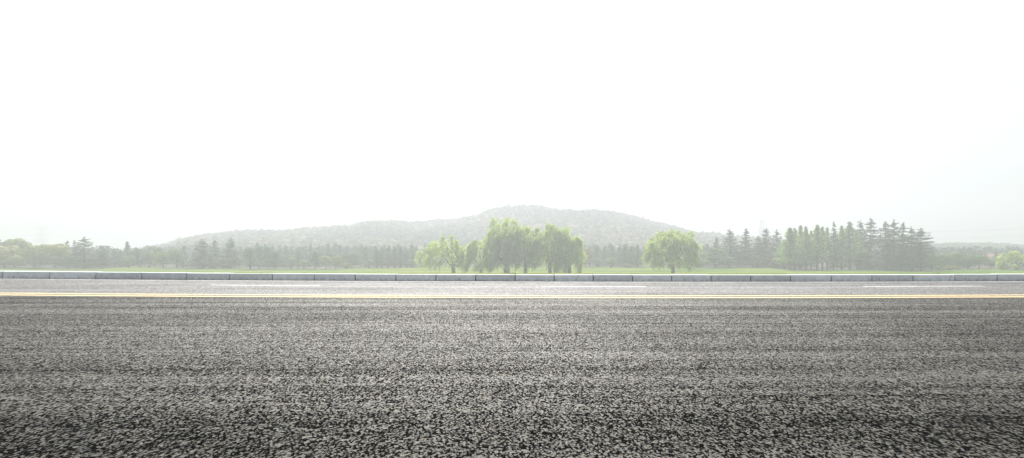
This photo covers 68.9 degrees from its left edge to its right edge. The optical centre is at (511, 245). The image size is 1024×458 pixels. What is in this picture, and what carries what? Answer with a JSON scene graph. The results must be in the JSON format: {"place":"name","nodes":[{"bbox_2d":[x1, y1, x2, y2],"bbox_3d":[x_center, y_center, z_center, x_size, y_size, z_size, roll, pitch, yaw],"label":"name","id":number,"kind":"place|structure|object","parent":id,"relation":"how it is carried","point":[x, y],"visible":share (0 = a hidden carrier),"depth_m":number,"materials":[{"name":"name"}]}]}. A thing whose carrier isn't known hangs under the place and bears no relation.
{"place":"outdoors","nodes":[
{"label":"outdoors","id":0,"kind":"place"},
{"bbox_2d":[0,294,1023,457],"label":"lane","id":1,"kind":"structure","parent":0,"point":[161,376],"depth_m":5.20,"materials":[{"name":"grey asphalt"}]},
{"bbox_2d":[26,293,948,295],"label":"yellow line","id":2,"kind":"object","parent":1,"relation":"on","point":[526,295],"visible":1,"depth_m":13.62,"materials":[{"name":"paint"}]},
{"bbox_2d":[0,294,1023,297],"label":"yellow line","id":3,"kind":"object","parent":1,"relation":"on","point":[522,297],"visible":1,"depth_m":13.09,"materials":[{"name":"paint"}]},
{"bbox_2d":[0,278,1023,296],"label":"lane","id":4,"kind":"structure","parent":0,"point":[359,288],"depth_m":15.89,"materials":[{"name":"grey asphalt"}]},
{"bbox_2d":[50,279,456,281],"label":"edge line","id":5,"kind":"object","parent":4,"relation":"on","point":[238,280],"visible":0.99,"depth_m":19.41,"materials":[{"name":"white paint"}]},
{"bbox_2d":[542,286,645,286],"bbox_3d":[1.820,0.916,16.630,2.326,0.001,0.206,0,0,1],"label":"lane dash","id":6,"kind":"object","parent":4,"relation":"on","point":[593,286],"visible":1,"depth_m":16.59,"materials":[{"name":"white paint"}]},
{"bbox_2d":[0,248,1023,274],"bbox_3d":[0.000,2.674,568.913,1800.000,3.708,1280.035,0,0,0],"label":"lawn","id":7,"kind":"structure","parent":0,"point":[592,270],"depth_m":126.37,"materials":[{"name":"green plant"}]},
{"bbox_2d":[0,245,23,267],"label":"broadleaf tree","id":8,"kind":"object","parent":7,"relation":"on","point":[7,257],"visible":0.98,"depth_m":141.29,"materials":[{"name":"green plant"}]},
{"bbox_2d":[0,238,32,266],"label":"broadleaf tree","id":9,"kind":"object","parent":7,"relation":"on","point":[17,242],"visible":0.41,"depth_m":146.05,"materials":[{"name":"green plant"}]},
{"bbox_2d":[3,271,51,278],"bbox_3d":[-13.362,0.848,20.728,1.432,0.259,0.340,0,1,9],"label":"kerb stone","id":10,"kind":"object","parent":7,"relation":"on","point":[26,274],"visible":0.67,"depth_m":20.57,"materials":[{"name":"concrete"}]},
{"bbox_2d":[19,245,47,267],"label":"broadleaf tree","id":11,"kind":"object","parent":7,"relation":"on","point":[31,254],"visible":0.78,"depth_m":140.61,"materials":[{"name":"green plant"}]},
{"bbox_2d":[36,243,74,267],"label":"broadleaf tree","id":12,"kind":"object","parent":7,"relation":"on","point":[53,254],"visible":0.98,"depth_m":140.11,"materials":[{"name":"green plant"}]},
{"bbox_2d":[50,271,102,278],"bbox_3d":[-11.953,0.850,20.511,1.370,0.259,0.340,0,0,9],"label":"kerb stone","id":13,"kind":"object","parent":7,"relation":"on","point":[72,274],"visible":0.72,"depth_m":20.36,"materials":[{"name":"concrete"}]},
{"bbox_2d":[64,237,100,268],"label":"cedar tree","id":14,"kind":"object","parent":7,"relation":"on","point":[84,252],"visible":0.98,"depth_m":139.92,"materials":[{"name":"green plant"}]},
{"bbox_2d":[85,246,115,268],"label":"cedar tree","id":15,"kind":"object","parent":7,"relation":"on","point":[102,262],"visible":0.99,"depth_m":140.34,"materials":[{"name":"green plant"}]},
{"bbox_2d":[96,272,142,279],"bbox_3d":[-10.596,0.855,20.313,1.323,0.250,0.340,0,0,8],"label":"kerb stone","id":16,"kind":"object","parent":7,"relation":"on","point":[119,275],"visible":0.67,"depth_m":20.15,"materials":[{"name":"concrete"}]},
{"bbox_2d":[119,255,136,267],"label":"broadleaf tree","id":17,"kind":"object","parent":7,"relation":"on","point":[127,261],"visible":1,"depth_m":142.58,"materials":[{"name":"green plant"}]},
{"bbox_2d":[130,248,147,267],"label":"broadleaf tree","id":18,"kind":"object","parent":7,"relation":"on","point":[137,252],"visible":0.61,"depth_m":144.73,"materials":[{"name":"green plant"}]},
{"bbox_2d":[139,250,158,267],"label":"broadleaf tree","id":19,"kind":"object","parent":7,"relation":"on","point":[150,255],"visible":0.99,"depth_m":143.66,"materials":[{"name":"green plant"}]},
{"bbox_2d":[145,246,166,265],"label":"broadleaf tree","id":20,"kind":"object","parent":7,"relation":"on","point":[157,249],"visible":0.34,"depth_m":154.25,"materials":[{"name":"green plant"}]},
{"bbox_2d":[152,252,172,267],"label":"spreading tree","id":21,"kind":"object","parent":7,"relation":"on","point":[163,256],"visible":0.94,"depth_m":139.61,"materials":[{"name":"green plant"}]},
{"bbox_2d":[142,272,191,279],"bbox_3d":[-9.290,0.855,20.127,1.265,0.248,0.340,0,0,8],"label":"kerb stone","id":22,"kind":"object","parent":7,"relation":"on","point":[164,275],"visible":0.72,"depth_m":19.98,"materials":[{"name":"concrete"}]},
{"bbox_2d":[167,248,185,267],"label":"broadleaf tree","id":23,"kind":"object","parent":7,"relation":"on","point":[175,255],"visible":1,"depth_m":139.21,"materials":[{"name":"green plant"}]},
{"bbox_2d":[185,239,217,267],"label":"cedar tree","id":24,"kind":"object","parent":7,"relation":"on","point":[198,262],"visible":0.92,"depth_m":138.20,"materials":[{"name":"green plant"}]},
{"bbox_2d":[187,273,229,279],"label":"kerb stone","id":25,"kind":"object","parent":7,"relation":"on","point":[208,276],"visible":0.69,"depth_m":19.80,"materials":[{"name":"concrete"}]},
{"bbox_2d":[201,255,218,268],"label":"spreading tree","id":26,"kind":"object","parent":7,"relation":"on","point":[209,257],"visible":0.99,"depth_m":137.82,"materials":[{"name":"green plant"}]},
{"bbox_2d":[207,240,224,267],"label":"cedar tree","id":27,"kind":"object","parent":7,"relation":"on","point":[216,250],"visible":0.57,"depth_m":141.69,"materials":[{"name":"green plant"}]},
{"bbox_2d":[218,237,242,267],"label":"cedar tree","id":28,"kind":"object","parent":7,"relation":"on","point":[229,253],"visible":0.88,"depth_m":141.64,"materials":[{"name":"green plant"}]},
{"bbox_2d":[237,248,262,269],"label":"pine tree","id":29,"kind":"object","parent":7,"relation":"on","point":[251,253],"visible":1,"depth_m":132.23,"materials":[{"name":"green plant"}]},
{"bbox_2d":[230,273,273,279],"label":"kerb stone","id":30,"kind":"object","parent":7,"relation":"on","point":[250,276],"visible":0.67,"depth_m":19.67,"materials":[{"name":"concrete"}]},
{"bbox_2d":[253,246,265,268],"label":"pine tree","id":31,"kind":"object","parent":7,"relation":"on","point":[260,252],"visible":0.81,"depth_m":140.32,"materials":[{"name":"green plant"}]},
{"bbox_2d":[259,247,274,268],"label":"pine tree","id":32,"kind":"object","parent":7,"relation":"on","point":[269,250],"visible":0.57,"depth_m":140.35,"materials":[{"name":"green plant"}]},
{"bbox_2d":[265,251,287,268],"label":"pine tree","id":33,"kind":"object","parent":7,"relation":"on","point":[272,255],"visible":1,"depth_m":137.19,"materials":[{"name":"green plant"}]},
{"bbox_2d":[273,273,316,280],"bbox_3d":[-5.706,0.860,19.694,1.110,0.238,0.340,0,0,6],"label":"kerb stone","id":34,"kind":"object","parent":7,"relation":"on","point":[295,276],"visible":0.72,"depth_m":19.54,"materials":[{"name":"concrete"}]},
{"bbox_2d":[307,252,321,268],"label":"pine tree","id":35,"kind":"object","parent":7,"relation":"on","point":[315,255],"visible":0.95,"depth_m":136.55,"materials":[{"name":"green plant"}]},
{"bbox_2d":[317,255,331,268],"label":"broadleaf tree","id":36,"kind":"object","parent":7,"relation":"on","point":[325,260],"visible":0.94,"depth_m":135.58,"materials":[{"name":"green plant"}]},
{"bbox_2d":[315,273,357,280],"bbox_3d":[-4.596,0.860,19.572,1.073,0.236,0.340,0,1,6],"label":"kerb stone","id":37,"kind":"object","parent":7,"relation":"on","point":[334,276],"visible":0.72,"depth_m":19.42,"materials":[{"name":"concrete"}]},
{"bbox_2d":[330,255,342,265],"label":"broadleaf tree","id":38,"kind":"object","parent":7,"relation":"on","point":[336,260],"visible":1,"depth_m":132.80,"materials":[{"name":"green plant"}]},
{"bbox_2d":[344,252,360,266],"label":"broadleaf tree","id":39,"kind":"object","parent":7,"relation":"on","point":[353,258],"visible":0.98,"depth_m":143.31,"materials":[{"name":"green plant"}]},
{"bbox_2d":[368,248,381,267],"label":"conifer tree","id":40,"kind":"object","parent":7,"relation":"on","point":[376,258],"visible":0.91,"depth_m":141.85,"materials":[{"name":"green plant"}]},
{"bbox_2d":[356,274,395,280],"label":"kerb stone","id":41,"kind":"object","parent":7,"relation":"on","point":[375,277],"visible":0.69,"depth_m":19.32,"materials":[{"name":"concrete"}]},
{"bbox_2d":[382,248,392,267],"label":"conifer tree","id":42,"kind":"object","parent":7,"relation":"on","point":[387,258],"visible":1,"depth_m":140.45,"materials":[{"name":"green plant"}]},
{"bbox_2d":[389,247,400,267],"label":"conifer tree","id":43,"kind":"object","parent":7,"relation":"on","point":[394,255],"visible":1,"depth_m":141.15,"materials":[{"name":"green plant"}]},
{"bbox_2d":[396,246,407,267],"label":"conifer tree","id":44,"kind":"object","parent":7,"relation":"on","point":[400,249],"visible":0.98,"depth_m":141.88,"materials":[{"name":"green plant"}]},
{"bbox_2d":[396,274,436,280],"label":"kerb stone","id":45,"kind":"object","parent":7,"relation":"on","point":[415,277],"visible":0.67,"depth_m":19.22,"materials":[{"name":"concrete"}]},
{"bbox_2d":[414,235,470,272],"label":"willow tree","id":46,"kind":"object","parent":7,"relation":"on","point":[456,250],"visible":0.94,"depth_m":108.81,"materials":[{"name":"green plant"}]},
{"bbox_2d":[436,274,475,280],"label":"kerb stone","id":47,"kind":"object","parent":7,"relation":"on","point":[455,277],"visible":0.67,"depth_m":19.15,"materials":[{"name":"concrete"}]},
{"bbox_2d":[461,236,502,272],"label":"willow tree","id":48,"kind":"object","parent":7,"relation":"on","point":[472,253],"visible":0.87,"depth_m":107.51,"materials":[{"name":"green plant"}]},
{"bbox_2d":[476,274,514,280],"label":"kerb stone","id":49,"kind":"object","parent":7,"relation":"on","point":[495,277],"visible":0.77,"depth_m":19.09,"materials":[{"name":"concrete"}]},
{"bbox_2d":[483,216,524,272],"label":"willow tree","id":50,"kind":"object","parent":7,"relation":"on","point":[498,239],"visible":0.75,"depth_m":107.59,"materials":[{"name":"green plant"}]},
{"bbox_2d":[500,224,537,272],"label":"willow tree","id":51,"kind":"object","parent":7,"relation":"on","point":[524,232],"visible":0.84,"depth_m":106.56,"materials":[{"name":"green plant"}]},
{"bbox_2d":[516,274,553,280],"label":"kerb stone","id":52,"kind":"object","parent":7,"relation":"on","point":[534,277],"visible":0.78,"depth_m":19.04,"materials":[{"name":"concrete"}]},
{"bbox_2d":[522,222,571,272],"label":"willow tree","id":53,"kind":"object","parent":7,"relation":"on","point":[546,240],"visible":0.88,"depth_m":106.51,"materials":[{"name":"green plant"}]},
{"bbox_2d":[551,228,587,272],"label":"willow tree","id":54,"kind":"object","parent":7,"relation":"on","point":[574,245],"visible":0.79,"depth_m":106.72,"materials":[{"name":"green plant"}]},
{"bbox_2d":[555,274,592,280],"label":"kerb stone","id":55,"kind":"object","parent":7,"relation":"on","point":[573,277],"visible":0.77,"depth_m":18.99,"materials":[{"name":"concrete"}]},
{"bbox_2d":[582,247,593,266],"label":"broadleaf tree","id":56,"kind":"object","parent":7,"relation":"on","point":[588,252],"visible":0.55,"depth_m":146.94,"materials":[{"name":"green plant"}]},
{"bbox_2d":[593,274,631,281],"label":"kerb stone","id":57,"kind":"object","parent":7,"relation":"on","point":[614,277],"visible":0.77,"depth_m":18.96,"materials":[{"name":"concrete"}]},
{"bbox_2d":[618,244,630,266],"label":"conifer tree","id":58,"kind":"object","parent":7,"relation":"on","point":[624,254],"visible":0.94,"depth_m":143.89,"materials":[{"name":"green plant"}]},
{"bbox_2d":[630,245,644,266],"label":"conifer tree","id":59,"kind":"object","parent":7,"relation":"on","point":[637,250],"visible":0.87,"depth_m":142.18,"materials":[{"name":"green plant"}]},
{"bbox_2d":[632,274,670,281],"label":"kerb stone","id":60,"kind":"object","parent":7,"relation":"on","point":[651,277],"visible":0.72,"depth_m":18.93,"materials":[{"name":"concrete"}]},
{"bbox_2d":[641,229,703,272],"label":"willow tree","id":61,"kind":"object","parent":7,"relation":"on","point":[677,245],"visible":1,"depth_m":107.14,"materials":[{"name":"green plant"}]},
{"bbox_2d":[670,274,710,281],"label":"kerb stone","id":62,"kind":"object","parent":7,"relation":"on","point":[691,277],"visible":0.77,"depth_m":18.91,"materials":[{"name":"concrete"}]},
{"bbox_2d":[701,248,731,267],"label":"spreading tree","id":63,"kind":"object","parent":7,"relation":"on","point":[714,256],"visible":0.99,"depth_m":138.03,"materials":[{"name":"green plant"}]},
{"bbox_2d":[709,274,749,281],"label":"kerb stone","id":64,"kind":"object","parent":7,"relation":"on","point":[730,278],"visible":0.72,"depth_m":18.91,"materials":[{"name":"concrete"}]},
{"bbox_2d":[716,228,745,266],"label":"cedar tree","id":65,"kind":"object","parent":7,"relation":"on","point":[729,250],"visible":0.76,"depth_m":144.80,"materials":[{"name":"green plant"}]},
{"bbox_2d":[731,228,759,267],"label":"cedar tree","id":66,"kind":"object","parent":7,"relation":"on","point":[745,252],"visible":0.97,"depth_m":143.49,"materials":[{"name":"green plant"}]},
{"bbox_2d":[747,235,765,266],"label":"cedar tree","id":67,"kind":"object","parent":7,"relation":"on","point":[758,248],"visible":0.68,"depth_m":145.57,"materials":[{"name":"green plant"}]},
{"bbox_2d":[756,228,773,267],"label":"cedar tree","id":68,"kind":"object","parent":7,"relation":"on","point":[765,244],"visible":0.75,"depth_m":144.97,"materials":[{"name":"green plant"}]},
{"bbox_2d":[748,274,789,281],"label":"kerb stone","id":69,"kind":"object","parent":7,"relation":"on","point":[770,278],"visible":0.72,"depth_m":18.90,"materials":[{"name":"concrete"}]},
{"bbox_2d":[767,229,787,266],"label":"cedar tree","id":70,"kind":"object","parent":7,"relation":"on","point":[774,244],"visible":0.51,"depth_m":143.72,"materials":[{"name":"green plant"}]},
{"bbox_2d":[773,242,788,268],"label":"conifer tree","id":71,"kind":"object","parent":7,"relation":"on","point":[782,263],"visible":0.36,"depth_m":134.27,"materials":[{"name":"green plant"}]},
{"bbox_2d":[773,227,807,269],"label":"conifer tree","id":72,"kind":"object","parent":7,"relation":"on","point":[789,246],"visible":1,"depth_m":129.37,"materials":[{"name":"green plant"}]},
{"bbox_2d":[794,225,804,268],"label":"conifer tree","id":73,"kind":"object","parent":7,"relation":"on","point":[800,230],"visible":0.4,"depth_m":133.08,"materials":[{"name":"green plant"}]},
{"bbox_2d":[795,226,816,269],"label":"conifer tree","id":74,"kind":"object","parent":7,"relation":"on","point":[805,234],"visible":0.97,"depth_m":129.45,"materials":[{"name":"green plant"}]},
{"bbox_2d":[786,274,830,281],"bbox_3d":[7.570,0.861,19.071,1.013,0.234,0.340,0,1,-1],"label":"kerb stone","id":75,"kind":"object","parent":7,"relation":"on","point":[810,277],"visible":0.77,"depth_m":18.91,"materials":[{"name":"concrete"}]},
{"bbox_2d":[807,225,832,269],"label":"conifer tree","id":76,"kind":"object","parent":7,"relation":"on","point":[817,239],"visible":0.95,"depth_m":128.98,"materials":[{"name":"green plant"}]},
{"bbox_2d":[810,226,831,268],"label":"conifer tree","id":77,"kind":"object","parent":7,"relation":"on","point":[823,235],"visible":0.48,"depth_m":134.06,"materials":[{"name":"green plant"}]},
{"bbox_2d":[824,221,843,269],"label":"cedar tree","id":78,"kind":"object","parent":7,"relation":"on","point":[833,262],"visible":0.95,"depth_m":132.98,"materials":[{"name":"green plant"}]},
{"bbox_2d":[829,225,853,269],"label":"conifer tree","id":79,"kind":"object","parent":7,"relation":"on","point":[841,240],"visible":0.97,"depth_m":133.01,"materials":[{"name":"green plant"}]},
{"bbox_2d":[829,274,871,281],"bbox_3d":[8.611,0.863,19.095,1.019,0.235,0.340,0,0,-1],"label":"kerb stone","id":80,"kind":"object","parent":7,"relation":"on","point":[851,277],"visible":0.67,"depth_m":18.93,"materials":[{"name":"concrete"}]},
{"bbox_2d":[837,222,866,269],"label":"conifer tree","id":81,"kind":"object","parent":7,"relation":"on","point":[850,232],"visible":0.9,"depth_m":133.42,"materials":[{"name":"green plant"}]},
{"bbox_2d":[851,220,868,265],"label":"cedar tree","id":82,"kind":"object","parent":7,"relation":"on","point":[861,226],"visible":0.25,"depth_m":140.98,"materials":[{"name":"green plant"}]},
{"bbox_2d":[851,230,869,268],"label":"conifer tree","id":83,"kind":"object","parent":7,"relation":"on","point":[859,238],"visible":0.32,"depth_m":136.98,"materials":[{"name":"green plant"}]},
{"bbox_2d":[851,250,871,269],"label":"spreading tree","id":84,"kind":"object","parent":7,"relation":"on","point":[860,264],"visible":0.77,"depth_m":135.18,"materials":[{"name":"green plant"}]},
{"bbox_2d":[854,218,882,268],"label":"cedar tree","id":85,"kind":"object","parent":7,"relation":"on","point":[871,242],"visible":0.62,"depth_m":137.08,"materials":[{"name":"green plant"}]},
{"bbox_2d":[869,221,895,269],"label":"cedar tree","id":86,"kind":"object","parent":7,"relation":"on","point":[881,242],"visible":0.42,"depth_m":133.05,"materials":[{"name":"green plant"}]},
{"bbox_2d":[872,240,897,270],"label":"cedar tree","id":87,"kind":"object","parent":7,"relation":"on","point":[886,255],"visible":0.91,"depth_m":128.57,"materials":[{"name":"green plant"}]},
{"bbox_2d":[870,274,912,281],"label":"kerb stone","id":88,"kind":"object","parent":7,"relation":"on","point":[890,277],"visible":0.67,"depth_m":18.98,"materials":[{"name":"concrete"}]},
{"bbox_2d":[876,219,909,267],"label":"cedar tree","id":89,"kind":"object","parent":7,"relation":"on","point":[894,240],"visible":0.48,"depth_m":131.18,"materials":[{"name":"green plant"}]},
{"bbox_2d":[888,245,915,270],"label":"cedar tree","id":90,"kind":"object","parent":7,"relation":"on","point":[902,258],"visible":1,"depth_m":125.72,"materials":[{"name":"green plant"}]},
{"bbox_2d":[893,222,910,268],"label":"cedar tree","id":91,"kind":"object","parent":7,"relation":"on","point":[902,234],"visible":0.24,"depth_m":131.18,"materials":[{"name":"green plant"}]},
{"bbox_2d":[902,226,926,269],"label":"cedar tree","id":92,"kind":"object","parent":7,"relation":"on","point":[911,231],"visible":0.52,"depth_m":128.25,"materials":[{"name":"green plant"}]},
{"bbox_2d":[899,228,943,270],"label":"cedar tree","id":93,"kind":"object","parent":7,"relation":"on","point":[921,232],"visible":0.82,"depth_m":127.04,"materials":[{"name":"green plant"}]},
{"bbox_2d":[924,253,939,270],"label":"broadleaf tree","id":94,"kind":"object","parent":7,"relation":"on","point":[931,259],"visible":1,"depth_m":124.60,"materials":[{"name":"green plant"}]},
{"bbox_2d":[911,274,953,280],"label":"kerb stone","id":95,"kind":"object","parent":7,"relation":"on","point":[933,277],"visible":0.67,"depth_m":19.01,"materials":[{"name":"concrete"}]},
{"bbox_2d":[932,253,955,268],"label":"broadleaf tree","id":96,"kind":"object","parent":7,"relation":"on","point":[944,258],"visible":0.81,"depth_m":132.20,"materials":[{"name":"green plant"}]},
{"bbox_2d":[948,252,969,266],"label":"broadleaf tree","id":97,"kind":"object","parent":7,"relation":"on","point":[961,260],"visible":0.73,"depth_m":133.29,"materials":[{"name":"green plant"}]},
{"bbox_2d":[964,254,978,268],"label":"broadleaf tree","id":98,"kind":"object","parent":7,"relation":"on","point":[971,263],"visible":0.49,"depth_m":135.26,"materials":[{"name":"green plant"}]},
{"bbox_2d":[953,274,996,280],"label":"kerb stone","id":99,"kind":"object","parent":7,"relation":"on","point":[975,277],"visible":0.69,"depth_m":19.07,"materials":[{"name":"concrete"}]},
{"bbox_2d":[995,250,1023,269],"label":"shrub","id":100,"kind":"object","parent":7,"relation":"on","point":[1015,256],"visible":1,"depth_m":130.18,"materials":[{"name":"green plant"}]},
{"bbox_2d":[996,274,1023,280],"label":"kerb stone","id":101,"kind":"object","parent":7,"relation":"on","point":[1010,277],"visible":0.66,"depth_m":19.12,"materials":[{"name":"concrete"}]},
{"bbox_2d":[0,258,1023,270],"bbox_3d":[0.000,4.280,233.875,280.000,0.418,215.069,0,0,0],"label":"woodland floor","id":102,"kind":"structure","parent":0,"point":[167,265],"depth_m":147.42,"materials":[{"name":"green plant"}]},
{"bbox_2d":[6,245,1023,268],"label":"woodland","id":103,"kind":"object","parent":102,"relation":"on","point":[941,250],"visible":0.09,"depth_m":178.06,"materials":[{"name":"green plant"}]},
{"bbox_2d":[0,0,1023,247],"label":"sky","id":104,"kind":"structure","parent":0,"point":[162,121],"materials":[{"name":"white"}]},
{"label":"hill","id":105,"kind":"structure","parent":0,"visible":0},
{"bbox_2d":[139,203,844,257],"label":"hill forest","id":106,"kind":"object","parent":105,"relation":"on","point":[600,228],"visible":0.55,"depth_m":281.43,"materials":[{"name":"green plant"}]},
{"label":"low hill","id":107,"kind":"structure","parent":0,"visible":0},
{"bbox_2d":[907,242,1023,252],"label":"hill forest","id":108,"kind":"object","parent":107,"relation":"on","point":[971,245],"visible":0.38,"depth_m":304.89,"materials":[{"name":"green plant"}]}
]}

